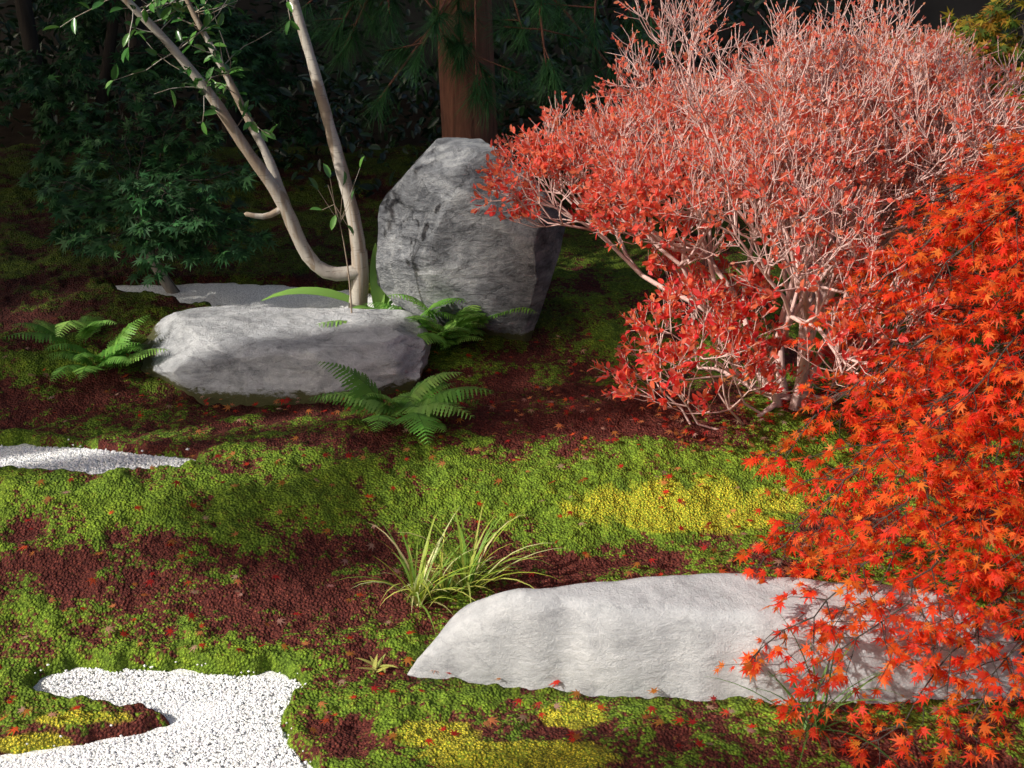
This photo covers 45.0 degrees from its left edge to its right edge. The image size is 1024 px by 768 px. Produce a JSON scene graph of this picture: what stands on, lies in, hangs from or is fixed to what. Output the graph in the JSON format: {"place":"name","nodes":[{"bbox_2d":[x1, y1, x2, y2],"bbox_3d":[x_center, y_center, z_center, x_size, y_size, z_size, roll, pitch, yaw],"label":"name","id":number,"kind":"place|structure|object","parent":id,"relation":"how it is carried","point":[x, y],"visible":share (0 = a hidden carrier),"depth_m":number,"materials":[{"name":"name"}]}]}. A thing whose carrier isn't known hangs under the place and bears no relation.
{"place":"outdoors","nodes":[
{"label":"outdoors","id":0,"kind":"place"},
{"bbox_2d":[0,99,1019,147],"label":"ground","id":1,"kind":"structure","parent":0,"point":[15,137],"depth_m":9.79,"materials":[{"name":"soil"}]},
{"bbox_2d":[0,0,354,193],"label":"maple","id":2,"kind":"object","parent":1,"relation":"on","point":[37,94],"depth_m":7.44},
{"bbox_2d":[14,0,863,144],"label":"trunks","id":3,"kind":"object","parent":1,"relation":"on","point":[27,23],"visible":0.14,"depth_m":8.20,"materials":[{"name":"brown plant"}]},
{"bbox_2d":[0,0,1023,98],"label":"garden wall","id":4,"kind":"structure","parent":1,"relation":"on","point":[930,10],"depth_m":10.32,"materials":[{"name":"paint"}]},
{"bbox_2d":[0,0,1023,217],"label":"shrubs","id":5,"kind":"object","parent":1,"relation":"on","point":[348,102],"visible":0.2,"depth_m":7.84,"materials":[{"name":"green plant"}]},
{"bbox_2d":[0,143,1023,767],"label":"moss ground","id":6,"kind":"structure","parent":0,"point":[596,289],"depth_m":4.03,"materials":[{"name":"green plant"}]},
{"bbox_2d":[31,71,279,293],"bbox_3d":[-1.648,-0.797,5.721,1.176,1.159,0.997,0,25,0],"label":"green maple","id":7,"kind":"object","parent":6,"relation":"on","point":[58,202],"depth_m":5.63,"materials":[{"name":"green plant"}]},
{"bbox_2d":[0,283,394,767],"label":"gravel patches","id":8,"kind":"object","parent":6,"relation":"on","point":[220,294],"visible":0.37,"depth_m":4.22,"materials":[{"name":"white gravel"}]},
{"bbox_2d":[0,439,310,767],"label":"gravel stones","id":9,"kind":"object","parent":8,"relation":"on","point":[32,456],"visible":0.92,"depth_m":3.29,"materials":[{"name":"white gravel"}]},
{"bbox_2d":[42,0,368,312],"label":"pale tree","id":10,"kind":"object","parent":6,"relation":"on","point":[269,176],"depth_m":5.18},
{"bbox_2d":[3,294,535,444],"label":"ferns","id":11,"kind":"object","parent":6,"relation":"on","point":[417,403],"visible":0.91,"depth_m":4.99,"materials":[{"name":"green plant"}]},
{"bbox_2d":[136,305,431,406],"bbox_3d":[-0.991,-0.050,5.243,1.325,0.427,0.669,0,25,0],"label":"rock","id":12,"kind":"object","parent":6,"relation":"on","point":[261,356],"visible":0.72,"depth_m":5.02,"materials":[{"name":"grey stone"}]},
{"bbox_2d":[261,243,392,308],"bbox_3d":[-0.765,-0.436,5.506,0.619,0.307,0.374,9,26,18],"label":"broad leaf plant","id":13,"kind":"object","parent":6,"relation":"on","point":[378,294],"visible":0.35,"depth_m":5.53,"materials":[{"name":"green plant"}]},
{"bbox_2d":[264,0,680,145],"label":"pine","id":14,"kind":"object","parent":6,"relation":"on","point":[453,45],"depth_m":5.85,"materials":[{"name":"green plant"}]},
{"bbox_2d":[376,137,568,340],"bbox_3d":[-0.174,-0.571,5.517,0.858,1.023,0.515,0,25,0],"label":"upright rock","id":15,"kind":"object","parent":6,"relation":"on","point":[437,240],"visible":0.7,"depth_m":5.29,"materials":[{"name":"grey stone"}]},
{"bbox_2d":[0,316,1023,761],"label":"fallen leaves","id":16,"kind":"object","parent":6,"relation":"on","point":[518,700],"visible":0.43,"depth_m":3.95,"materials":[{"name":"red plant"}]},
{"bbox_2d":[337,490,1023,767],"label":"grass tufts","id":17,"kind":"object","parent":6,"relation":"on","point":[419,584],"visible":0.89,"depth_m":3.67,"materials":[{"name":"green plant"}]},
{"bbox_2d":[407,573,1023,704],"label":"rock slab","id":18,"kind":"object","parent":6,"relation":"on","point":[679,636],"visible":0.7,"depth_m":3.25,"materials":[{"name":"grey stone"}]},
{"bbox_2d":[470,0,1023,429],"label":"red-leaved shrub","id":19,"kind":"object","parent":6,"relation":"on","point":[791,310],"depth_m":3.97,"materials":[{"name":"red plant"}]},
{"bbox_2d":[713,90,1023,767],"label":"red maple","id":20,"kind":"object","parent":6,"relation":"on","point":[998,577],"depth_m":3.19,"materials":[{"name":"red plant"}]},
{"bbox_2d":[864,0,1023,167],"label":"yellow maple","id":21,"kind":"object","parent":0,"point":[983,37],"depth_m":6.68,"materials":[{"name":"plant"}]}
]}

